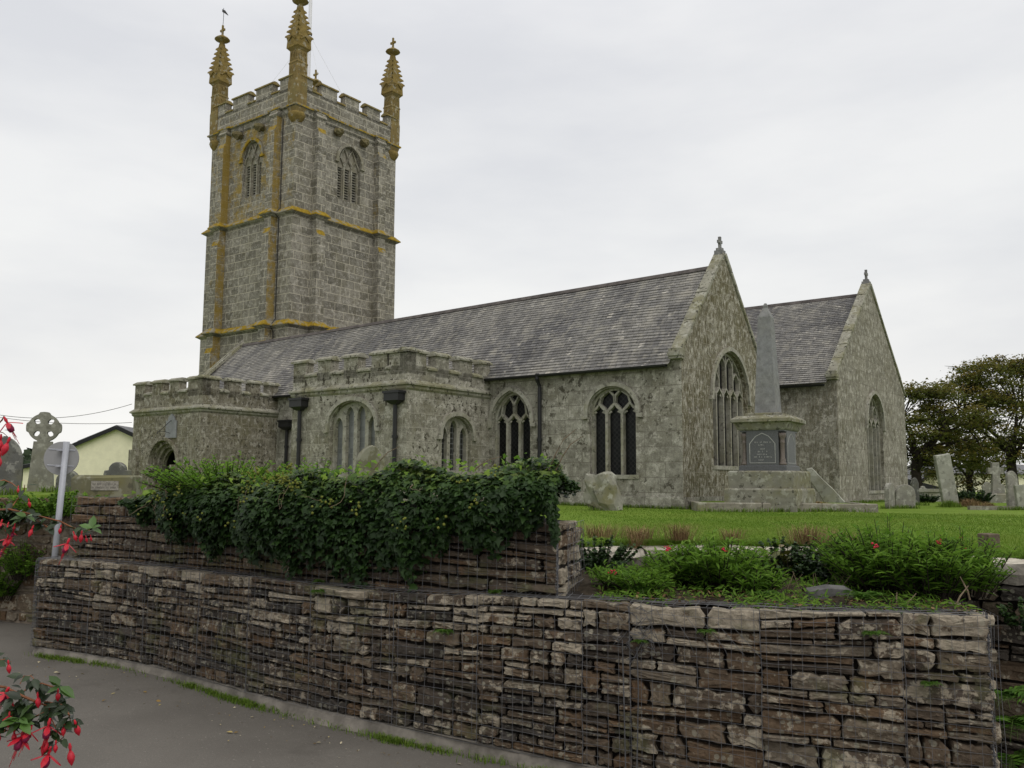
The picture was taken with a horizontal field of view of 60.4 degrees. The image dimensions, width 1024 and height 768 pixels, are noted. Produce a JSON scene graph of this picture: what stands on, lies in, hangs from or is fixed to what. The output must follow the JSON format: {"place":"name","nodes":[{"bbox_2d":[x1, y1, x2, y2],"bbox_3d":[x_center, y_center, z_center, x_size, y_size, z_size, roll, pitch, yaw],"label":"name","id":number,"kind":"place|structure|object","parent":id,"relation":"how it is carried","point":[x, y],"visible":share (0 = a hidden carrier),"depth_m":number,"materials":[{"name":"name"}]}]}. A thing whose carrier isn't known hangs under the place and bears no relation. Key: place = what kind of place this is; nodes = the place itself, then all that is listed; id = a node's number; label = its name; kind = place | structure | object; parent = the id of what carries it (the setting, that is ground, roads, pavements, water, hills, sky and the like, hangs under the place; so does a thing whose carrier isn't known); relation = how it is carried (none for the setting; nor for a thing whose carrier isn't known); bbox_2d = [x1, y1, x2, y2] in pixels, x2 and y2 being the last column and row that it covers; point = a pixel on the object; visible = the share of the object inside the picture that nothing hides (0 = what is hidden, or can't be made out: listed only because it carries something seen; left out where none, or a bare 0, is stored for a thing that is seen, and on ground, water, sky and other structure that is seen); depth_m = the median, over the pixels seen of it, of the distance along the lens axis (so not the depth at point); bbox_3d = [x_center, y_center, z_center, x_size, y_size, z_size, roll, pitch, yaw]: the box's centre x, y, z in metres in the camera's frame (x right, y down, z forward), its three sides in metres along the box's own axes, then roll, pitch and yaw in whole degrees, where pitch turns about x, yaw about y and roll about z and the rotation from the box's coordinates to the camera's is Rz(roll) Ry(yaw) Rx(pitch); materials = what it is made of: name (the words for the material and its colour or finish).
{"place":"outdoors","nodes":[
{"label":"outdoors","id":0,"kind":"place"},
{"bbox_2d":[22,447,31,480],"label":"wooded hill","id":1,"kind":"structure","parent":0,"point":[27,453],"depth_m":151.14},
{"bbox_2d":[0,417,131,423],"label":"overhead cable","id":2,"kind":"object","parent":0,"point":[73,423],"visible":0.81,"depth_m":46.03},
{"bbox_2d":[1,404,130,417],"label":"overhead cable","id":3,"kind":"object","parent":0,"point":[70,416],"visible":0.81,"depth_m":45.07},
{"bbox_2d":[0,621,522,767],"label":"road","id":4,"kind":"structure","parent":0,"point":[127,728],"depth_m":7.58,"materials":[{"name":"asphalt"}]},
{"bbox_2d":[0,498,79,623],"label":"bank wall","id":5,"kind":"structure","parent":4,"relation":"on","point":[18,607],"depth_m":12.52,"materials":[{"name":"stone"}]},
{"bbox_2d":[0,562,22,600],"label":"bank shrub","id":6,"kind":"object","parent":5,"relation":"on","point":[12,590],"visible":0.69,"depth_m":12.44,"materials":[{"name":"green plant"}]},
{"bbox_2d":[0,497,38,524],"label":"bank ivy","id":7,"kind":"object","parent":5,"relation":"attached to","point":[4,517],"visible":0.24,"depth_m":12.39,"materials":[{"name":"green plant"}]},
{"bbox_2d":[0,540,51,580],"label":"bank shrub","id":8,"kind":"object","parent":5,"relation":"on","point":[21,571],"visible":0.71,"depth_m":12.30,"materials":[{"name":"green plant"}]},
{"bbox_2d":[0,489,107,518],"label":"bank ivy","id":9,"kind":"object","parent":5,"relation":"attached to","point":[49,509],"visible":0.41,"depth_m":12.21,"materials":[{"name":"green plant"}]},
{"bbox_2d":[0,416,101,767],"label":"fuchsia bush","id":10,"kind":"object","parent":4,"relation":"on","point":[16,716],"visible":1,"depth_m":2.12,"materials":[{"name":"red plant"}]},
{"bbox_2d":[14,661,460,765],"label":"fallen leaves","id":11,"kind":"object","parent":4,"relation":"on","point":[218,713],"visible":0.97,"depth_m":8.16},
{"bbox_2d":[24,652,549,767],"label":"verge grass","id":12,"kind":"structure","parent":4,"relation":"on","point":[380,737],"depth_m":8.33,"materials":[{"name":"plant"}]},
{"bbox_2d":[32,646,622,767],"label":"kerb","id":13,"kind":"structure","parent":4,"relation":"on","point":[356,724],"depth_m":7.90,"materials":[{"name":"concrete"}]},
{"bbox_2d":[30,555,639,767],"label":"gabion wall","id":14,"kind":"structure","parent":13,"relation":"on","point":[540,674],"depth_m":7.88,"materials":[{"name":"stone"}]},
{"bbox_2d":[44,441,78,557],"bbox_3d":[-6.104,2.005,11.763,0.456,2.473,0.127,1,-6,-7],"label":"road sign","id":15,"kind":"object","parent":14,"relation":"on","point":[61,459],"visible":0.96,"depth_m":11.85,"materials":[{"name":"metal"}]},
{"bbox_2d":[308,589,326,593],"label":"fern","id":16,"kind":"object","parent":14,"relation":"on","point":[316,591],"visible":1,"depth_m":8.17,"materials":[{"name":"green plant"}]},
{"bbox_2d":[69,496,583,596],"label":"gabion wall","id":17,"kind":"structure","parent":14,"relation":"on","point":[536,561],"depth_m":8.20,"materials":[{"name":"stone"}]},
{"bbox_2d":[135,450,303,498],"bbox_3d":[-3.298,1.078,10.321,2.040,0.609,2.101,0,-6,0],"label":"elder shrub","id":18,"kind":"object","parent":17,"relation":"on","point":[172,479],"visible":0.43,"depth_m":9.91,"materials":[{"name":"green plant"}]},
{"bbox_2d":[262,457,368,500],"bbox_3d":[-2.189,1.096,9.834,1.258,0.559,1.295,0,-6,0],"label":"leafy shrub","id":19,"kind":"object","parent":17,"relation":"on","point":[285,472],"visible":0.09,"depth_m":9.77,"materials":[{"name":"green plant"}]},
{"bbox_2d":[117,429,582,591],"bbox_3d":[-2.015,1.302,9.152,6.120,1.527,1.966,-3,-7,32],"label":"ivy","id":20,"kind":"object","parent":17,"relation":"on","point":[509,505],"visible":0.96,"depth_m":8.17,"materials":[{"name":"green plant"}]},
{"bbox_2d":[433,629,452,634],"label":"fern","id":21,"kind":"object","parent":14,"relation":"on","point":[443,630],"visible":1,"depth_m":7.56,"materials":[{"name":"green plant"}]},
{"bbox_2d":[487,589,502,595],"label":"fern","id":22,"kind":"object","parent":14,"relation":"on","point":[493,591],"visible":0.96,"depth_m":7.64,"materials":[{"name":"green plant"}]},
{"bbox_2d":[613,596,1006,767],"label":"gabion wall","id":23,"kind":"structure","parent":13,"relation":"on","point":[751,686],"depth_m":6.79,"materials":[{"name":"stone"}]},
{"bbox_2d":[630,639,648,644],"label":"fern","id":24,"kind":"object","parent":23,"relation":"on","point":[640,641],"visible":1,"depth_m":7.12,"materials":[{"name":"green plant"}]},
{"bbox_2d":[696,629,718,635],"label":"fern","id":25,"kind":"object","parent":23,"relation":"on","point":[706,630],"visible":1,"depth_m":6.96,"materials":[{"name":"green plant"}]},
{"bbox_2d":[544,565,974,611],"bbox_3d":[2.165,1.907,8.444,3.418,0.155,2.863,-1,-6,10],"label":"planting bed","id":26,"kind":"object","parent":23,"relation":"on","point":[585,587],"visible":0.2,"depth_m":7.78,"materials":[{"name":"soil"}]},
{"bbox_2d":[587,559,660,590],"bbox_3d":[1.022,1.770,8.154,0.694,0.255,0.689,0,-6,0],"label":"valerian","id":27,"kind":"object","parent":26,"relation":"on","point":[611,572],"visible":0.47,"depth_m":8.09,"materials":[{"name":"green plant"}]},
{"bbox_2d":[619,585,652,596],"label":"fern","id":28,"kind":"object","parent":26,"relation":"on","point":[636,588],"visible":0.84,"depth_m":7.67,"materials":[{"name":"green plant"}]},
{"bbox_2d":[599,566,676,593],"bbox_3d":[1.141,1.754,7.912,0.741,0.238,0.794,0,-6,0],"label":"valerian","id":29,"kind":"object","parent":26,"relation":"on","point":[656,577],"visible":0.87,"depth_m":7.77,"materials":[{"name":"green plant"}]},
{"bbox_2d":[635,539,725,588],"bbox_3d":[1.604,1.698,8.329,0.896,0.444,0.849,0,-6,0],"label":"valerian","id":30,"kind":"object","parent":26,"relation":"on","point":[659,563],"visible":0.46,"depth_m":8.18,"materials":[{"name":"green plant"}]},
{"bbox_2d":[662,529,780,591],"bbox_3d":[1.927,1.640,8.252,1.146,0.547,1.158,0,-6,0],"label":"valerian","id":31,"kind":"object","parent":26,"relation":"on","point":[711,570],"visible":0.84,"depth_m":8.00,"materials":[{"name":"green plant"}]},
{"bbox_2d":[721,563,789,593],"bbox_3d":[2.167,1.719,7.787,0.660,0.290,0.646,0,-6,0],"label":"valerian","id":32,"kind":"object","parent":26,"relation":"on","point":[763,582],"visible":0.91,"depth_m":7.74,"materials":[{"name":"green plant"}]},
{"bbox_2d":[744,590,780,599],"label":"fern","id":33,"kind":"object","parent":26,"relation":"on","point":[767,591],"visible":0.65,"depth_m":7.52,"materials":[{"name":"green plant"}]},
{"bbox_2d":[759,544,800,576],"bbox_3d":[2.706,1.793,8.814,0.501,0.370,0.495,-2,-7,20],"label":"bergenia","id":34,"kind":"object","parent":26,"relation":"on","point":[780,553],"visible":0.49,"depth_m":8.77,"materials":[{"name":"green plant"}]},
{"bbox_2d":[584,565,981,613],"bbox_3d":[2.174,1.823,7.853,3.331,0.217,1.820,-1,-6,14],"label":"ground cover","id":35,"kind":"object","parent":26,"relation":"on","point":[813,602],"visible":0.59,"depth_m":7.40,"materials":[{"name":"green plant"}]},
{"bbox_2d":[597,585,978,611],"bbox_3d":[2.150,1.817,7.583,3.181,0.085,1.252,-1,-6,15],"label":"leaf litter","id":36,"kind":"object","parent":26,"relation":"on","point":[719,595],"visible":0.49,"depth_m":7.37,"materials":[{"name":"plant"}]},
{"bbox_2d":[752,565,970,606],"bbox_3d":[2.778,1.767,7.657,1.019,0.313,1.924,4,-7,-28],"label":"dead stem","id":37,"kind":"object","parent":26,"relation":"on","point":[959,597],"visible":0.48,"depth_m":7.49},
{"bbox_2d":[842,590,895,604],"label":"fern","id":38,"kind":"object","parent":26,"relation":"on","point":[868,594],"visible":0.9,"depth_m":7.32,"materials":[{"name":"green plant"}]},
{"bbox_2d":[807,512,965,593],"bbox_3d":[3.417,1.531,8.028,1.380,0.732,1.354,-5,-8,41],"label":"valerian","id":39,"kind":"object","parent":26,"relation":"on","point":[846,559],"visible":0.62,"depth_m":7.82,"materials":[{"name":"green plant"}]},
{"bbox_2d":[858,525,1001,601],"bbox_3d":[3.634,1.551,7.697,1.170,0.623,1.157,-3,-7,25],"label":"valerian","id":40,"kind":"object","parent":26,"relation":"on","point":[949,580],"visible":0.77,"depth_m":7.42,"materials":[{"name":"green plant"}]},
{"bbox_2d":[919,525,1019,598],"bbox_3d":[3.981,1.561,7.784,0.861,0.626,0.896,0,-6,0],"label":"valerian","id":41,"kind":"object","parent":26,"relation":"on","point":[979,589],"visible":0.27,"depth_m":7.60,"materials":[{"name":"green plant"}]},
{"bbox_2d":[805,584,854,599],"bbox_3d":[2.785,1.834,7.594,0.495,0.200,0.050,0,-6,0],"label":"slate slab","id":42,"kind":"object","parent":23,"relation":"on","point":[833,590],"depth_m":7.58,"materials":[{"name":"stone"}]},
{"bbox_2d":[861,630,890,636],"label":"fern","id":43,"kind":"object","parent":23,"relation":"attached to","point":[873,632],"visible":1,"depth_m":6.65,"materials":[{"name":"green plant"}]},
{"bbox_2d":[920,680,944,687],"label":"fern","id":44,"kind":"object","parent":23,"relation":"attached to","point":[923,682],"visible":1,"depth_m":6.55,"materials":[{"name":"green plant"}]},
{"bbox_2d":[579,544,1023,767],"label":"boundary wall","id":45,"kind":"structure","parent":4,"relation":"on","point":[1010,658],"depth_m":8.13,"materials":[{"name":"stone"}]},
{"bbox_2d":[575,535,641,572],"bbox_3d":[0.906,1.814,9.328,0.936,0.459,0.971,0,-6,0],"label":"wall ivy","id":46,"kind":"object","parent":45,"relation":"attached to","point":[600,558],"depth_m":9.19,"materials":[{"name":"green plant"}]},
{"bbox_2d":[615,529,663,548],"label":"grass tuft","id":47,"kind":"object","parent":45,"relation":"on","point":[637,542],"visible":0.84,"depth_m":9.78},
{"bbox_2d":[655,519,709,540],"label":"grass tuft","id":48,"kind":"object","parent":45,"relation":"on","point":[682,534],"visible":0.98,"depth_m":9.91,"materials":[{"name":"plant"}]},
{"bbox_2d":[741,536,826,578],"bbox_3d":[2.814,1.785,8.950,0.920,0.459,1.007,0,-6,0],"label":"wall ivy","id":49,"kind":"object","parent":45,"relation":"attached to","point":[794,549],"depth_m":8.78,"materials":[{"name":"green plant"}]},
{"bbox_2d":[771,520,839,544],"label":"grass tuft","id":50,"kind":"object","parent":45,"relation":"on","point":[803,536],"visible":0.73,"depth_m":9.56,"materials":[{"name":"plant"}]},
{"bbox_2d":[776,547,841,584],"bbox_3d":[3.309,1.784,8.810,1.396,0.437,1.472,0,-6,0],"label":"wall ivy","id":51,"kind":"object","parent":45,"relation":"attached to","point":[825,574],"depth_m":8.52,"materials":[{"name":"green plant"}]},
{"bbox_2d":[817,530,857,546],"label":"grass tuft","id":52,"kind":"object","parent":45,"relation":"on","point":[828,537],"visible":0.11,"depth_m":9.25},
{"bbox_2d":[994,685,1023,706],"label":"fern","id":53,"kind":"object","parent":45,"relation":"attached to","point":[1015,692],"visible":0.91,"depth_m":7.18,"materials":[{"name":"green plant"}]},
{"bbox_2d":[995,714,1023,742],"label":"fern","id":54,"kind":"object","parent":45,"relation":"attached to","point":[1017,720],"visible":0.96,"depth_m":7.05,"materials":[{"name":"green plant"}]},
{"bbox_2d":[996,596,1023,630],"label":"wall ivy","id":55,"kind":"object","parent":45,"relation":"attached to","point":[1013,622],"depth_m":7.78,"materials":[{"name":"green plant"}]},
{"bbox_2d":[997,749,1023,767],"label":"fern","id":56,"kind":"object","parent":45,"relation":"attached to","point":[1017,757],"visible":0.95,"depth_m":6.97,"materials":[{"name":"green plant"}]},
{"bbox_2d":[0,481,1023,558],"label":"churchyard lawn","id":57,"kind":"structure","parent":0,"point":[930,509],"depth_m":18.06,"materials":[{"name":"plant"}]},
{"bbox_2d":[0,436,22,494],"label":"headstone","id":58,"kind":"object","parent":57,"relation":"on","point":[11,468],"visible":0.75,"depth_m":13.53,"materials":[{"name":"stone"}]},
{"bbox_2d":[22,463,57,487],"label":"outbuilding","id":59,"kind":"structure","parent":57,"relation":"on","point":[26,467],"depth_m":61.62,"materials":[{"name":"paint"}]},
{"bbox_2d":[26,412,61,490],"bbox_3d":[-8.498,1.464,15.918,0.909,1.915,0.588,3,-7,-22],"label":"celtic cross","id":60,"kind":"object","parent":57,"relation":"on","point":[40,474],"visible":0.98,"depth_m":15.86,"materials":[{"name":"stone"}]},
{"bbox_2d":[55,471,77,491],"bbox_3d":[-7.774,1.891,15.381,0.367,0.770,0.120,2,-6,-11],"label":"headstone","id":61,"kind":"object","parent":57,"relation":"on","point":[69,476],"visible":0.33,"depth_m":15.34,"materials":[{"name":"stone"}]},
{"bbox_2d":[72,425,132,474],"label":"house","id":62,"kind":"structure","parent":57,"relation":"on","point":[100,452],"depth_m":59.75,"materials":[{"name":"beige paint"}]},
{"bbox_2d":[70,475,142,497],"bbox_3d":[-6.021,1.723,13.079,0.840,0.732,0.615,1,-6,-8],"label":"chest tomb","id":63,"kind":"object","parent":57,"relation":"on","point":[108,485],"visible":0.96,"depth_m":12.82,"materials":[{"name":"stone"}]},
{"bbox_2d":[103,462,131,474],"bbox_3d":[-6.466,1.664,14.400,0.417,0.770,0.120,1,-6,-6],"label":"headstone","id":64,"kind":"object","parent":57,"relation":"on","point":[117,468],"visible":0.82,"depth_m":14.37,"materials":[{"name":"stone"}]},
{"bbox_2d":[355,445,384,500],"bbox_3d":[-2.020,1.287,12.535,0.407,0.830,0.120,5,-8,-28],"label":"headstone","id":65,"kind":"object","parent":57,"relation":"on","point":[367,454],"visible":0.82,"depth_m":12.50,"materials":[{"name":"stone"}]},
{"bbox_2d":[0,485,1023,512],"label":"long grass","id":66,"kind":"structure","parent":57,"relation":"on","point":[629,506],"depth_m":22.82,"materials":[{"name":"plant"}]},
{"bbox_2d":[128,0,907,508],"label":"church","id":67,"kind":"structure","parent":57,"relation":"on","point":[312,350],"depth_m":33.08,"materials":[{"name":"stone"}]},
{"bbox_2d":[156,413,176,437],"bbox_3d":[-13.452,1.598,34.068,0.720,0.950,0.627,-4,-8,37],"label":"sundial","id":68,"kind":"object","parent":67,"relation":"attached to","point":[170,431],"visible":1,"depth_m":34.23,"materials":[{"name":"stone"}]},
{"bbox_2d":[272,0,341,93],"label":"flagpole","id":69,"kind":"object","parent":67,"relation":"on","point":[310,30],"visible":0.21,"depth_m":51.20,"materials":[{"name":"white paint"}]},
{"bbox_2d":[323,396,380,477],"bbox_3d":[-4.940,1.681,27.594,2.520,2.575,0.385,-4,-8,37],"label":"window","id":70,"kind":"structure","parent":67,"relation":"in","point":[355,426],"depth_m":27.83,"materials":[{"name":"stone"}]},
{"bbox_2d":[437,412,477,474],"bbox_3d":[-1.840,1.883,27.942,0.385,1.985,1.880,-4,-8,37],"label":"window","id":71,"kind":"structure","parent":67,"relation":"in","point":[453,433],"depth_m":28.10,"materials":[{"name":"stone"}]},
{"bbox_2d":[488,387,535,466],"bbox_3d":[0.041,1.580,28.762,2.000,2.985,0.385,-4,-8,37],"label":"window","id":72,"kind":"structure","parent":67,"relation":"in","point":[515,414],"depth_m":28.91,"materials":[{"name":"stone"}]},
{"bbox_2d":[581,382,642,478],"bbox_3d":[3.073,1.392,26.479,2.080,2.905,0.385,-4,-8,37],"label":"window","id":73,"kind":"structure","parent":67,"relation":"in","point":[615,412],"depth_m":26.59,"materials":[{"name":"glass"}]},
{"bbox_2d":[709,347,751,469],"bbox_3d":[6.824,0.771,27.876,0.385,3.885,3.160,-4,-8,37],"label":"window","id":74,"kind":"structure","parent":67,"relation":"in","point":[726,392],"depth_m":28.03,"materials":[{"name":"stone"}]},
{"bbox_2d":[865,391,886,493],"bbox_3d":[14.278,2.293,34.839,0.385,4.045,2.780,-4,-8,37],"label":"window","id":75,"kind":"structure","parent":67,"relation":"in","point":[871,416],"depth_m":35.20,"materials":[{"name":"stone"}]},
{"bbox_2d":[583,471,623,510],"bbox_3d":[2.392,2.963,23.014,1.048,1.353,0.611,-1,-6,15],"label":"headstone","id":76,"kind":"object","parent":57,"relation":"on","point":[602,491],"visible":0.84,"depth_m":22.82,"materials":[{"name":"stone"}]},
{"bbox_2d":[581,521,636,538],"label":"grass tuft","id":77,"kind":"object","parent":57,"relation":"on","point":[596,532],"visible":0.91,"depth_m":9.78,"materials":[{"name":"plant"}]},
{"bbox_2d":[610,525,668,539],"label":"grass tuft","id":78,"kind":"object","parent":57,"relation":"on","point":[641,532],"visible":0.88,"depth_m":10.01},
{"bbox_2d":[716,528,751,540],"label":"grass tuft","id":79,"kind":"object","parent":57,"relation":"on","point":[728,534],"visible":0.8,"depth_m":9.95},
{"bbox_2d":[724,303,815,511],"bbox_3d":[7.005,0.603,24.079,1.900,5.700,1.900,-4,-7,33],"label":"obelisk monument","id":80,"kind":"object","parent":57,"relation":"on","point":[771,473],"visible":0.99,"depth_m":23.47,"materials":[{"name":"stone"}]},
{"bbox_2d":[690,501,877,512],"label":"grave kerb","id":81,"kind":"structure","parent":57,"relation":"on","point":[857,507],"depth_m":22.86,"materials":[{"name":"stone"}]},
{"bbox_2d":[806,468,844,502],"bbox_3d":[9.037,3.017,25.326,1.040,1.220,0.380,-2,-7,22],"label":"headstone","id":82,"kind":"object","parent":57,"relation":"on","point":[828,493],"visible":0.66,"depth_m":25.17,"materials":[{"name":"stone"}]},
{"bbox_2d":[884,483,894,508],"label":"headstone","id":83,"kind":"object","parent":57,"relation":"on","point":[889,490],"visible":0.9,"depth_m":25.67,"materials":[{"name":"stone"}]},
{"bbox_2d":[895,484,915,507],"bbox_3d":[11.601,3.462,25.984,0.553,0.990,0.140,3,-6,10],"label":"headstone","id":84,"kind":"object","parent":57,"relation":"on","point":[905,494],"visible":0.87,"depth_m":25.93,"materials":[{"name":"stone"}]},
{"bbox_2d":[910,477,919,503],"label":"headstone","id":85,"kind":"object","parent":57,"relation":"on","point":[914,483],"visible":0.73,"depth_m":29.75,"materials":[{"name":"stone"}]},
{"bbox_2d":[907,469,932,484],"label":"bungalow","id":86,"kind":"object","parent":57,"relation":"on","point":[923,478],"depth_m":71.54,"materials":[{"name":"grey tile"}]},
{"bbox_2d":[908,479,938,488],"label":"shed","id":87,"kind":"structure","parent":57,"relation":"on","point":[928,486],"depth_m":65.59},
{"bbox_2d":[919,489,940,501],"bbox_3d":[16.826,4.639,35.719,1.240,0.760,0.720,0,-6,0],"label":"table tomb","id":88,"kind":"object","parent":57,"relation":"on","point":[934,492],"visible":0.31,"depth_m":35.41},
{"bbox_2d":[933,453,958,502],"bbox_3d":[14.208,3.244,28.751,0.542,1.930,0.130,-10,0,-9],"label":"headstone","id":89,"kind":"object","parent":57,"relation":"on","point":[945,477],"visible":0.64,"depth_m":28.69,"materials":[{"name":"stone"}]},
{"bbox_2d":[935,499,963,507],"bbox_3d":[13.886,3.817,27.915,1.228,0.398,1.128,3,-7,-20],"label":"grass mound","id":90,"kind":"object","parent":57,"relation":"on","point":[950,504],"depth_m":27.83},
{"bbox_2d":[903,378,1017,487],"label":"sycamore tree","id":91,"kind":"object","parent":57,"relation":"on","point":[919,461],"visible":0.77,"depth_m":46.36,"materials":[{"name":"green plant"}]},
{"bbox_2d":[905,354,1023,484],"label":"sycamore tree","id":92,"kind":"object","parent":57,"relation":"on","point":[989,397],"visible":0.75,"depth_m":49.14,"materials":[{"name":"green plant"}]},
{"bbox_2d":[907,416,1023,492],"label":"sycamore tree","id":93,"kind":"object","parent":57,"relation":"on","point":[967,481],"visible":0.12,"depth_m":57.61,"materials":[{"name":"green plant"}]},
{"bbox_2d":[907,464,1023,491],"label":"bungalow","id":94,"kind":"object","parent":57,"relation":"on","point":[1020,479],"visible":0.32,"depth_m":70.00,"materials":[{"name":"grey tile"}]},
{"bbox_2d":[958,498,986,506],"bbox_3d":[14.721,3.851,28.256,1.513,0.479,1.493,6,-8,-43],"label":"grass mound","id":95,"kind":"object","parent":57,"relation":"on","point":[964,503],"depth_m":28.10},
{"bbox_2d":[957,487,995,503],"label":"tomb ivy","id":96,"kind":"object","parent":57,"relation":"on","point":[981,497],"visible":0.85,"depth_m":32.45,"materials":[{"name":"green plant"}]},
{"bbox_2d":[982,482,990,492],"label":"headstone","id":97,"kind":"object","parent":57,"relation":"on","point":[986,486],"visible":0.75,"depth_m":36.71,"materials":[{"name":"stone"}]},
{"bbox_2d":[977,533,999,547],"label":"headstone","id":98,"kind":"object","parent":57,"relation":"on","point":[990,535],"visible":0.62,"depth_m":9.43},
{"bbox_2d":[967,506,1016,509],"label":"grave kerb","id":99,"kind":"structure","parent":57,"relation":"on","point":[981,507],"depth_m":25.77,"materials":[{"name":"stone"}]},
{"bbox_2d":[984,462,1005,502],"bbox_3d":[18.853,3.982,34.283,0.720,1.850,0.720,-1,-6,8],"label":"stone cross","id":100,"kind":"object","parent":57,"relation":"on","point":[994,470],"visible":0.73,"depth_m":34.21,"materials":[{"name":"stone"}]},
{"bbox_2d":[1001,484,1005,492],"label":"headstone","id":101,"kind":"object","parent":57,"relation":"on","point":[1003,488],"visible":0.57,"depth_m":36.70,"materials":[{"name":"stone"}]},
{"bbox_2d":[1005,471,1017,505],"bbox_3d":[14.959,3.323,26.305,0.323,1.450,0.120,1,-6,-6],"label":"headstone","id":102,"kind":"object","parent":57,"relation":"on","point":[1011,479],"visible":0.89,"depth_m":26.28,"materials":[{"name":"stone"}]},
{"bbox_2d":[1013,485,1023,508],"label":"headstone","id":103,"kind":"object","parent":57,"relation":"on","point":[1019,494],"visible":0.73,"depth_m":25.76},
{"bbox_2d":[0,0,1023,465],"label":"sky","id":104,"kind":"structure","parent":0,"point":[547,146],"materials":[{"name":"white"}]},
{"bbox_2d":[919,492,939,502],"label":"bramble","id":105,"kind":"object","parent":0,"point":[927,499],"visible":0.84,"depth_m":33.48,"materials":[{"name":"green plant"}]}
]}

